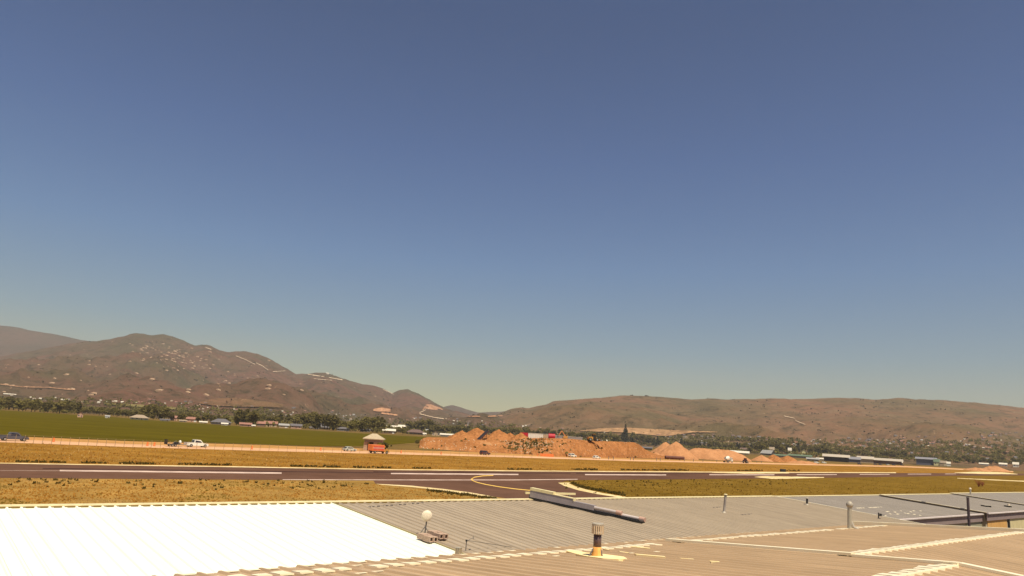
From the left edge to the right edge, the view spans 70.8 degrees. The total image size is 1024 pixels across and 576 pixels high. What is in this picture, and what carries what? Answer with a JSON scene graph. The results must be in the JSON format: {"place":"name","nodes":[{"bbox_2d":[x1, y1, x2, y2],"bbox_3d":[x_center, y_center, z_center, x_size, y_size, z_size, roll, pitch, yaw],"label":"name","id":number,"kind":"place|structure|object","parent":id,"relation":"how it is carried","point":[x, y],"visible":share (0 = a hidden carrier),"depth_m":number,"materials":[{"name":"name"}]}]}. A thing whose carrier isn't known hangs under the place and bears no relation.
{"place":"outdoors","nodes":[
{"label":"outdoors","id":0,"kind":"place"},
{"bbox_2d":[0,326,84,355],"bbox_3d":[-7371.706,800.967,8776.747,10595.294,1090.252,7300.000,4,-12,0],"label":"mountain","id":1,"kind":"structure","parent":0,"point":[13,340],"depth_m":9501.51,"materials":[{"name":"soil"}]},
{"bbox_2d":[0,410,425,445],"bbox_3d":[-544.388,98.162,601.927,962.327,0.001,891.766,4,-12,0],"label":"crop field","id":2,"kind":"structure","parent":0,"point":[36,424],"depth_m":372.18,"materials":[{"name":"plant"}]},
{"bbox_2d":[130,415,149,419],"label":"house","id":3,"kind":"structure","parent":2,"relation":"on","point":[139,417],"depth_m":864.07,"materials":[{"name":"white"}]},
{"bbox_2d":[199,398,282,407],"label":"red foothill","id":4,"kind":"structure","parent":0,"point":[240,402],"depth_m":2343.36,"materials":[{"name":"soil"}]},
{"bbox_2d":[0,478,506,506],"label":"runway side grass","id":5,"kind":"structure","parent":0,"point":[255,488],"depth_m":80.95,"materials":[{"name":"plant"}]},
{"bbox_2d":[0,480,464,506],"bbox_3d":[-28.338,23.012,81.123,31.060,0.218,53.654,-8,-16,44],"label":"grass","id":6,"kind":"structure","parent":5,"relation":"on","point":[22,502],"depth_m":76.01,"materials":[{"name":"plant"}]},
{"bbox_2d":[0,333,507,433],"bbox_3d":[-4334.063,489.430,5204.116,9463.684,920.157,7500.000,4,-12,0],"label":"mountain","id":7,"kind":"structure","parent":0,"point":[408,404],"depth_m":4252.39,"materials":[{"name":"soil"}]},
{"bbox_2d":[2,343,382,396],"bbox_3d":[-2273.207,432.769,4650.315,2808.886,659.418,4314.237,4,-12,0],"label":"rock outcrops","id":8,"kind":"object","parent":7,"relation":"on","point":[158,390],"visible":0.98,"depth_m":4267.43,"materials":[{"name":"stone"}]},
{"bbox_2d":[422,404,442,409],"bbox_3d":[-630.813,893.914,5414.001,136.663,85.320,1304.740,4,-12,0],"label":"bare hillside patch","id":9,"kind":"object","parent":7,"relation":"on","point":[431,407],"visible":0.98,"depth_m":5932.69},
{"bbox_2d":[3,341,1023,452],"bbox_3d":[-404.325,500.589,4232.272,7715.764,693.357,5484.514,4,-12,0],"label":"hillside brush","id":10,"kind":"object","parent":7,"relation":"on","point":[522,407],"visible":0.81,"depth_m":3848.06,"materials":[{"name":"plant"}]},
{"bbox_2d":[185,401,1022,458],"bbox_3d":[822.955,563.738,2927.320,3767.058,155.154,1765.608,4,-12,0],"label":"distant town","id":11,"kind":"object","parent":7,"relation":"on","point":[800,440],"visible":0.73,"depth_m":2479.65,"materials":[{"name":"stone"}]},
{"bbox_2d":[445,405,503,415],"bbox_3d":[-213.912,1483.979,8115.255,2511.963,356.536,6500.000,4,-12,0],"label":"hills","id":12,"kind":"structure","parent":0,"point":[457,408],"depth_m":9136.32,"materials":[{"name":"soil"}]},
{"bbox_2d":[0,0,1023,412],"label":"sky","id":13,"kind":"structure","parent":0,"point":[478,206],"materials":[{"name":"blue"}]},
{"bbox_2d":[2,408,1023,473],"bbox_3d":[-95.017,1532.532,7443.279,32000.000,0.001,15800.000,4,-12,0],"label":"valley floor","id":14,"kind":"structure","parent":0,"point":[409,446],"depth_m":954.62,"materials":[{"name":"plant"}]},
{"bbox_2d":[13,400,26,410],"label":"broadleaf tree","id":15,"kind":"object","parent":14,"relation":"on","point":[19,403],"visible":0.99,"depth_m":1071.43,"materials":[{"name":"green plant"}]},
{"bbox_2d":[27,400,38,411],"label":"broadleaf tree","id":16,"kind":"object","parent":14,"relation":"on","point":[32,405],"visible":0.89,"depth_m":1087.16,"materials":[{"name":"green plant"}]},
{"bbox_2d":[53,400,67,412],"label":"broadleaf tree","id":17,"kind":"object","parent":14,"relation":"on","point":[60,405],"visible":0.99,"depth_m":1074.95,"materials":[{"name":"green plant"}]},
{"bbox_2d":[74,402,82,412],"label":"poplar tree","id":18,"kind":"object","parent":14,"relation":"on","point":[78,406],"visible":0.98,"depth_m":1110.03,"materials":[{"name":"green plant"}]},
{"bbox_2d":[143,405,152,417],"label":"poplar tree","id":19,"kind":"object","parent":14,"relation":"on","point":[147,410],"visible":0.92,"depth_m":1078.48,"materials":[{"name":"green plant"}]},
{"bbox_2d":[150,406,158,418],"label":"poplar tree","id":20,"kind":"object","parent":14,"relation":"on","point":[154,411],"visible":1,"depth_m":1066.53,"materials":[{"name":"green plant"}]},
{"bbox_2d":[158,407,171,418],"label":"broadleaf tree","id":21,"kind":"object","parent":14,"relation":"on","point":[164,411],"visible":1,"depth_m":1048.71,"materials":[{"name":"green plant"}]},
{"bbox_2d":[210,419,230,424],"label":"house","id":22,"kind":"structure","parent":14,"relation":"on","point":[217,421],"depth_m":897.97,"materials":[{"name":"stone"}]},
{"bbox_2d":[233,410,240,424],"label":"poplar tree","id":23,"kind":"object","parent":14,"relation":"on","point":[237,417],"visible":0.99,"depth_m":967.98,"materials":[{"name":"green plant"}]},
{"bbox_2d":[247,410,260,423],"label":"broadleaf tree","id":24,"kind":"object","parent":14,"relation":"on","point":[253,416],"visible":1,"depth_m":959.89,"materials":[{"name":"green plant"}]},
{"bbox_2d":[304,413,314,428],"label":"broadleaf tree","id":25,"kind":"object","parent":14,"relation":"on","point":[310,417],"visible":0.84,"depth_m":1132.60,"materials":[{"name":"green plant"}]},
{"bbox_2d":[312,414,320,428],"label":"poplar tree","id":26,"kind":"object","parent":14,"relation":"on","point":[314,424],"visible":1,"depth_m":1083.49,"materials":[{"name":"green plant"}]},
{"bbox_2d":[323,414,330,429],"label":"broadleaf tree","id":27,"kind":"object","parent":14,"relation":"on","point":[325,419],"visible":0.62,"depth_m":1141.03,"materials":[{"name":"green plant"}]},
{"bbox_2d":[328,415,341,429],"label":"broadleaf tree","id":28,"kind":"object","parent":14,"relation":"on","point":[334,421],"visible":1,"depth_m":1089.07,"materials":[{"name":"green plant"}]},
{"bbox_2d":[359,421,366,431],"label":"broadleaf tree","id":29,"kind":"object","parent":14,"relation":"on","point":[362,425],"visible":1,"depth_m":1107.20,"materials":[{"name":"green plant"}]},
{"bbox_2d":[360,416,371,431],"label":"broadleaf tree","id":30,"kind":"object","parent":14,"relation":"on","point":[367,420],"visible":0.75,"depth_m":1186.37,"materials":[{"name":"green plant"}]},
{"bbox_2d":[369,417,379,431],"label":"broadleaf tree","id":31,"kind":"object","parent":14,"relation":"on","point":[374,421],"visible":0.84,"depth_m":1225.97,"materials":[{"name":"green plant"}]},
{"bbox_2d":[406,429,424,434],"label":"house","id":32,"kind":"structure","parent":14,"relation":"on","point":[416,431],"depth_m":1350.03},
{"bbox_2d":[418,420,427,429],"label":"broadleaf tree","id":33,"kind":"object","parent":14,"relation":"on","point":[423,424],"visible":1,"depth_m":1824.68,"materials":[{"name":"green plant"}]},
{"bbox_2d":[379,484,492,496],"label":"taxiway shoulder","id":34,"kind":"object","parent":14,"relation":"on","point":[434,488],"visible":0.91,"depth_m":102.27},
{"bbox_2d":[4,463,895,472],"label":"runway shoulder","id":35,"kind":"object","parent":14,"relation":"on","point":[425,469],"visible":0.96,"depth_m":148.72},
{"bbox_2d":[0,495,921,575],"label":"hangar","id":36,"kind":"structure","parent":14,"relation":"on","point":[125,539],"depth_m":28.70,"materials":[{"name":"metal"}]},
{"bbox_2d":[420,510,431,532],"bbox_3d":[-3.500,9.655,29.567,0.394,1.027,0.446,-3,-13,28],"label":"dish antenna","id":37,"kind":"object","parent":36,"relation":"on","point":[426,515],"visible":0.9,"depth_m":29.52,"materials":[{"name":"metal"}]},
{"bbox_2d":[423,535,432,541],"bbox_3d":[-3.284,9.834,28.233,0.420,0.200,0.200,-8,-16,44],"label":"cinder block","id":38,"kind":"object","parent":36,"relation":"on","point":[426,538],"depth_m":28.16,"materials":[{"name":"beige concrete"}]},
{"bbox_2d":[529,487,645,522],"bbox_3d":[4.160,12.379,41.223,7.617,1.194,0.316,-5,-15,37],"label":"roof duct","id":39,"kind":"object","parent":36,"relation":"on","point":[546,496],"visible":1,"depth_m":41.55,"materials":[{"name":"grey metal"}]},
{"bbox_2d":[16,437,963,468],"bbox_3d":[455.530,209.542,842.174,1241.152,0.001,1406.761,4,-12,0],"label":"roadside verge","id":40,"kind":"structure","parent":14,"relation":"on","point":[210,444],"depth_m":241.94,"materials":[{"name":"soil"}]},
{"bbox_2d":[363,433,384,450],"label":"roadside shelter","id":41,"kind":"object","parent":40,"relation":"on","point":[372,438],"visible":0.69,"depth_m":250.75,"materials":[{"name":"stone"}]},
{"bbox_2d":[665,456,684,459],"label":"steel pipe","id":42,"kind":"object","parent":40,"relation":"on","point":[675,457],"visible":0.93,"depth_m":426.11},
{"bbox_2d":[374,480,633,498],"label":"taxiway","id":43,"kind":"structure","parent":14,"relation":"on","point":[471,486],"depth_m":112.15,"materials":[{"name":"asphalt"}]},
{"bbox_2d":[471,475,529,490],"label":"taxiway line","id":44,"kind":"object","parent":43,"relation":"on","point":[493,485],"visible":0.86,"depth_m":117.09,"materials":[{"name":"yellow paint"}]},
{"bbox_2d":[0,442,1011,472],"bbox_3d":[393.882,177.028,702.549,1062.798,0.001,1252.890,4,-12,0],"label":"dry grass verge","id":45,"kind":"structure","parent":14,"relation":"on","point":[572,462],"depth_m":182.41,"materials":[{"name":"plant"}]},
{"bbox_2d":[6,434,526,457],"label":"highway fence","id":46,"kind":"object","parent":45,"relation":"on","point":[217,447],"visible":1,"depth_m":179.89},
{"bbox_2d":[8,460,799,498],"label":"dark tufts","id":47,"kind":"object","parent":45,"relation":"on","point":[433,490],"visible":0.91,"depth_m":114.63,"materials":[{"name":"plant"}]},
{"bbox_2d":[0,442,1012,506],"bbox_3d":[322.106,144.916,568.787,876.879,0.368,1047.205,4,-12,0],"label":"grass","id":48,"kind":"structure","parent":45,"relation":"on","point":[27,499],"depth_m":91.88,"materials":[{"name":"plant"}]},
{"bbox_2d":[963,467,991,471],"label":"dirt pile","id":49,"kind":"object","parent":45,"relation":"on","point":[976,469],"visible":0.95,"depth_m":973.76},
{"bbox_2d":[957,472,1013,473],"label":"pale gravel patch","id":50,"kind":"object","parent":45,"relation":"on","point":[985,472],"visible":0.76,"depth_m":772.62,"materials":[{"name":"gravel"}]},
{"bbox_2d":[982,466,1009,471],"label":"dirt pile","id":51,"kind":"object","parent":45,"relation":"on","point":[994,468],"visible":0.87,"depth_m":1126.08,"materials":[{"name":"soil"}]},
{"bbox_2d":[0,439,1012,471],"bbox_3d":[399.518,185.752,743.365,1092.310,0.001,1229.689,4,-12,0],"label":"highway","id":52,"kind":"structure","parent":14,"relation":"on","point":[158,446],"depth_m":220.76,"materials":[{"name":"asphalt"}]},
{"bbox_2d":[0,432,28,440],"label":"pickup truck","id":53,"kind":"object","parent":52,"relation":"on","point":[12,435],"visible":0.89,"depth_m":163.94,"materials":[{"name":"grey paint"}]},
{"bbox_2d":[183,440,208,446],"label":"pickup truck","id":54,"kind":"object","parent":52,"relation":"on","point":[196,443],"visible":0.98,"depth_m":191.00,"materials":[{"name":"white paint"}]},
{"bbox_2d":[368,444,388,453],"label":"box truck","id":55,"kind":"object","parent":52,"relation":"on","point":[374,448],"visible":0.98,"depth_m":226.94,"materials":[{"name":"orange paint"}]},
{"bbox_2d":[0,463,1023,479],"bbox_3d":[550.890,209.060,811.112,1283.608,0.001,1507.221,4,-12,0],"label":"runway","id":56,"kind":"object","parent":14,"relation":"on","point":[33,471],"visible":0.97,"depth_m":120.17,"materials":[{"name":"asphalt"}]},
{"bbox_2d":[52,473,203,474],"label":"asphalt seam","id":57,"kind":"object","parent":56,"relation":"on","point":[83,473],"visible":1,"depth_m":95.09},
{"bbox_2d":[60,470,281,473],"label":"centreline stripe","id":58,"kind":"object","parent":56,"relation":"on","point":[173,471],"visible":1,"depth_m":103.42,"materials":[{"name":"paint"}]},
{"bbox_2d":[43,468,372,472],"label":"asphalt patch","id":59,"kind":"object","parent":56,"relation":"on","point":[199,470],"visible":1,"depth_m":108.17,"materials":[{"name":"asphalt"}]},
{"bbox_2d":[283,479,577,479],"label":"runway edge line","id":60,"kind":"object","parent":56,"relation":"on","point":[376,479],"visible":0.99,"depth_m":110.92,"materials":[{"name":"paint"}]},
{"bbox_2d":[391,473,517,474],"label":"centreline stripe","id":61,"kind":"object","parent":56,"relation":"on","point":[455,473],"visible":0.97,"depth_m":141.62,"materials":[{"name":"paint"}]},
{"bbox_2d":[373,471,570,473],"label":"asphalt patch","id":62,"kind":"object","parent":56,"relation":"on","point":[459,472],"visible":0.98,"depth_m":146.56,"materials":[{"name":"asphalt"}]},
{"bbox_2d":[585,474,665,474],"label":"centreline stripe","id":63,"kind":"object","parent":56,"relation":"on","point":[625,474],"visible":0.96,"depth_m":186.55,"materials":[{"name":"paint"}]},
{"bbox_2d":[576,473,708,473],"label":"asphalt patch","id":64,"kind":"object","parent":56,"relation":"on","point":[642,473],"visible":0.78,"depth_m":199.69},
{"bbox_2d":[709,474,773,474],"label":"centreline stripe","id":65,"kind":"object","parent":56,"relation":"on","point":[741,474],"visible":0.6,"depth_m":241.87,"materials":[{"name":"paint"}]},
{"bbox_2d":[712,472,788,473],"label":"pale gravel patch","id":66,"kind":"object","parent":56,"relation":"on","point":[750,472],"visible":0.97,"depth_m":265.10,"materials":[{"name":"gravel"}]},
{"bbox_2d":[758,476,823,478],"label":"pale gravel patch","id":67,"kind":"object","parent":56,"relation":"on","point":[778,477],"visible":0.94,"depth_m":238.38,"materials":[{"name":"gravel"}]},
{"bbox_2d":[0,395,1023,464],"bbox_3d":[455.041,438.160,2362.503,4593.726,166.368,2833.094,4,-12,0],"label":"woodland","id":68,"kind":"object","parent":14,"relation":"on","point":[511,424],"visible":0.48,"depth_m":2134.64,"materials":[{"name":"green plant"}]},
{"bbox_2d":[419,437,664,458],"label":"dirt berm","id":69,"kind":"structure","parent":14,"relation":"on","point":[584,448],"depth_m":347.69,"materials":[{"name":"soil"}]},
{"bbox_2d":[446,430,476,438],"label":"dirt pile","id":70,"kind":"object","parent":69,"relation":"on","point":[462,434],"visible":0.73,"depth_m":370.54,"materials":[{"name":"soil"}]},
{"bbox_2d":[467,428,485,437],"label":"dirt pile","id":71,"kind":"object","parent":69,"relation":"on","point":[476,432],"visible":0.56,"depth_m":379.64,"materials":[{"name":"soil"}]},
{"bbox_2d":[481,429,510,439],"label":"dirt pile","id":72,"kind":"object","parent":69,"relation":"on","point":[498,434],"visible":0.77,"depth_m":372.25,"materials":[{"name":"soil"}]},
{"bbox_2d":[508,433,529,440],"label":"dirt pile","id":73,"kind":"object","parent":69,"relation":"on","point":[520,436],"visible":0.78,"depth_m":369.66,"materials":[{"name":"soil"}]},
{"bbox_2d":[520,432,542,437],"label":"shipping container","id":74,"kind":"object","parent":69,"relation":"on","point":[533,435],"visible":0.63,"depth_m":392.00,"materials":[{"name":"metal"}]},
{"bbox_2d":[421,438,661,456],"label":"rubble","id":75,"kind":"object","parent":69,"relation":"on","point":[519,447],"visible":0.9,"depth_m":339.55,"materials":[{"name":"stone"}]},
{"bbox_2d":[432,437,653,457],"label":"weeds","id":76,"kind":"object","parent":69,"relation":"on","point":[526,442],"visible":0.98,"depth_m":340.06,"materials":[{"name":"green plant"}]},
{"bbox_2d":[152,541,1023,575],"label":"metal building","id":77,"kind":"structure","parent":14,"relation":"on","point":[644,558],"depth_m":16.96,"materials":[{"name":"metal"}]},
{"bbox_2d":[566,522,626,560],"bbox_3d":[2.148,6.713,19.100,0.788,0.983,2.504,10,-13,-30],"label":"flue pipe","id":78,"kind":"object","parent":77,"relation":"on","point":[598,533],"visible":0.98,"depth_m":18.75,"materials":[{"name":"metal"}]},
{"bbox_2d":[560,482,621,496],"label":"taxiway shoulder","id":79,"kind":"object","parent":14,"relation":"on","point":[575,487],"visible":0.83,"depth_m":117.66},
{"bbox_2d":[621,424,628,441],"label":"conifer tree","id":80,"kind":"object","parent":14,"relation":"on","point":[625,438],"visible":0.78,"depth_m":2556.89,"materials":[{"name":"green plant"}]},
{"bbox_2d":[651,442,669,452],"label":"dirt pile","id":81,"kind":"object","parent":14,"relation":"on","point":[661,447],"visible":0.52,"depth_m":508.99,"materials":[{"name":"soil"}]},
{"bbox_2d":[659,442,698,459],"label":"dirt pile","id":82,"kind":"object","parent":14,"relation":"on","point":[675,449],"visible":0.93,"depth_m":470.09,"materials":[{"name":"soil"}]},
{"bbox_2d":[688,448,727,460],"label":"dirt pile","id":83,"kind":"object","parent":14,"relation":"on","point":[705,453],"visible":0.82,"depth_m":524.98,"materials":[{"name":"soil"}]},
{"bbox_2d":[714,449,751,461],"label":"dirt pile","id":84,"kind":"object","parent":14,"relation":"on","point":[735,456],"visible":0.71,"depth_m":551.39,"materials":[{"name":"soil"}]},
{"bbox_2d":[751,455,772,461],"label":"dirt pile","id":85,"kind":"object","parent":14,"relation":"on","point":[762,458],"visible":0.94,"depth_m":609.28,"materials":[{"name":"soil"}]},
{"bbox_2d":[760,450,775,454],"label":"shed","id":86,"kind":"structure","parent":14,"relation":"on","point":[767,452],"depth_m":1696.92,"materials":[{"name":"metal"}]},
{"bbox_2d":[768,455,784,462],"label":"dirt pile","id":87,"kind":"object","parent":14,"relation":"on","point":[774,458],"visible":0.84,"depth_m":615.92,"materials":[{"name":"soil"}]},
{"bbox_2d":[781,456,796,461],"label":"dirt pile","id":88,"kind":"object","parent":14,"relation":"on","point":[787,459],"visible":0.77,"depth_m":638.24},
{"bbox_2d":[788,454,811,457],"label":"shed","id":89,"kind":"structure","parent":14,"relation":"on","point":[798,456],"depth_m":1478.39,"materials":[{"name":"metal"}]},
{"bbox_2d":[786,460,818,464],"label":"dirt pile","id":90,"kind":"object","parent":14,"relation":"on","point":[803,462],"visible":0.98,"depth_m":614.24,"materials":[{"name":"soil"}]},
{"bbox_2d":[638,521,1023,574],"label":"metal building","id":91,"kind":"structure","parent":14,"relation":"on","point":[998,548],"depth_m":24.25,"materials":[{"name":"metal"}]},
{"bbox_2d":[846,501,858,528],"bbox_3d":[14.800,9.913,31.309,0.491,1.237,0.292,4,-12,0],"label":"vent pipe","id":92,"kind":"object","parent":91,"relation":"on","point":[849,505],"visible":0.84,"depth_m":31.25,"materials":[{"name":"metal"}]},
{"bbox_2d":[966,497,970,525],"bbox_3d":[20.553,10.135,32.425,0.159,1.399,0.154,4,-12,0],"label":"dark pole","id":93,"kind":"object","parent":91,"relation":"on","point":[968,511],"visible":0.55,"depth_m":32.41,"materials":[{"name":"metal"}]},
{"bbox_2d":[822,454,849,461],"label":"hangar","id":94,"kind":"structure","parent":14,"relation":"on","point":[836,458],"depth_m":1077.42,"materials":[{"name":"metal"}]},
{"bbox_2d":[849,457,860,462],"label":"house","id":95,"kind":"structure","parent":14,"relation":"on","point":[855,459],"depth_m":1144.26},
{"bbox_2d":[857,456,873,462],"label":"hangar","id":96,"kind":"structure","parent":14,"relation":"on","point":[866,459],"depth_m":1181.22,"materials":[{"name":"metal"}]},
{"bbox_2d":[779,494,984,526],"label":"hangar","id":97,"kind":"structure","parent":14,"relation":"on","point":[917,512],"depth_m":67.03,"materials":[{"name":"metal"}]},
{"bbox_2d":[873,458,902,464],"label":"hangar","id":98,"kind":"structure","parent":14,"relation":"on","point":[887,461],"depth_m":1236.75,"materials":[{"name":"metal"}]},
{"bbox_2d":[915,457,936,464],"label":"hangar","id":99,"kind":"structure","parent":14,"relation":"on","point":[924,460],"depth_m":1665.72,"materials":[{"name":"metal"}]},
{"bbox_2d":[879,493,1023,528],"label":"hangar","id":100,"kind":"structure","parent":14,"relation":"on","point":[998,514],"depth_m":77.08,"materials":[{"name":"metal"}]},
{"bbox_2d":[987,519,1006,527],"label":"hangar door","id":101,"kind":"structure","parent":100,"relation":"in","point":[994,523],"depth_m":72.74,"materials":[{"name":"metal"}]},
{"bbox_2d":[950,492,1023,504],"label":"hangar","id":102,"kind":"structure","parent":14,"relation":"on","point":[1013,497],"depth_m":94.21,"materials":[{"name":"metal"}]},
{"bbox_2d":[580,427,709,435],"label":"stubble field","id":103,"kind":"structure","parent":0,"point":[662,432],"depth_m":2738.90,"materials":[{"name":"soil"}]},
{"bbox_2d":[489,395,1023,470],"bbox_3d":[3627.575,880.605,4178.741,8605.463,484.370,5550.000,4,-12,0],"label":"ridge","id":104,"kind":"structure","parent":0,"point":[653,412],"depth_m":3663.04,"materials":[{"name":"soil"}]},
{"bbox_2d":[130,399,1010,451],"bbox_3d":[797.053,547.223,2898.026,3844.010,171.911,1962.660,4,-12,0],"label":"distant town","id":105,"kind":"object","parent":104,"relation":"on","point":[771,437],"visible":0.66,"depth_m":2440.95},
{"bbox_2d":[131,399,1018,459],"bbox_3d":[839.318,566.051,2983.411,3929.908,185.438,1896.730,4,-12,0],"label":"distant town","id":106,"kind":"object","parent":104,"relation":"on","point":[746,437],"visible":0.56,"depth_m":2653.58},
{"bbox_2d":[153,399,1022,458],"bbox_3d":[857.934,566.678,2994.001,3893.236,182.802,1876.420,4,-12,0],"label":"distant town","id":107,"kind":"object","parent":104,"relation":"on","point":[748,436],"visible":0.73,"depth_m":2682.97},
{"bbox_2d":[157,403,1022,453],"bbox_3d":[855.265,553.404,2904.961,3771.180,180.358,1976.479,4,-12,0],"label":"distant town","id":108,"kind":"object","parent":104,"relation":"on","point":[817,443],"visible":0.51,"depth_m":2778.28},
{"bbox_2d":[559,475,1023,498],"bbox_3d":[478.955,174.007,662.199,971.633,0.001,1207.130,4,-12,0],"label":"runway side grass","id":109,"kind":"structure","parent":0,"point":[892,483],"depth_m":186.56,"materials":[{"name":"plant"}]},
{"bbox_2d":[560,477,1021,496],"bbox_3d":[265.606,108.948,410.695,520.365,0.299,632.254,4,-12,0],"label":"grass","id":110,"kind":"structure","parent":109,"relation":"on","point":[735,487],"depth_m":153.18,"materials":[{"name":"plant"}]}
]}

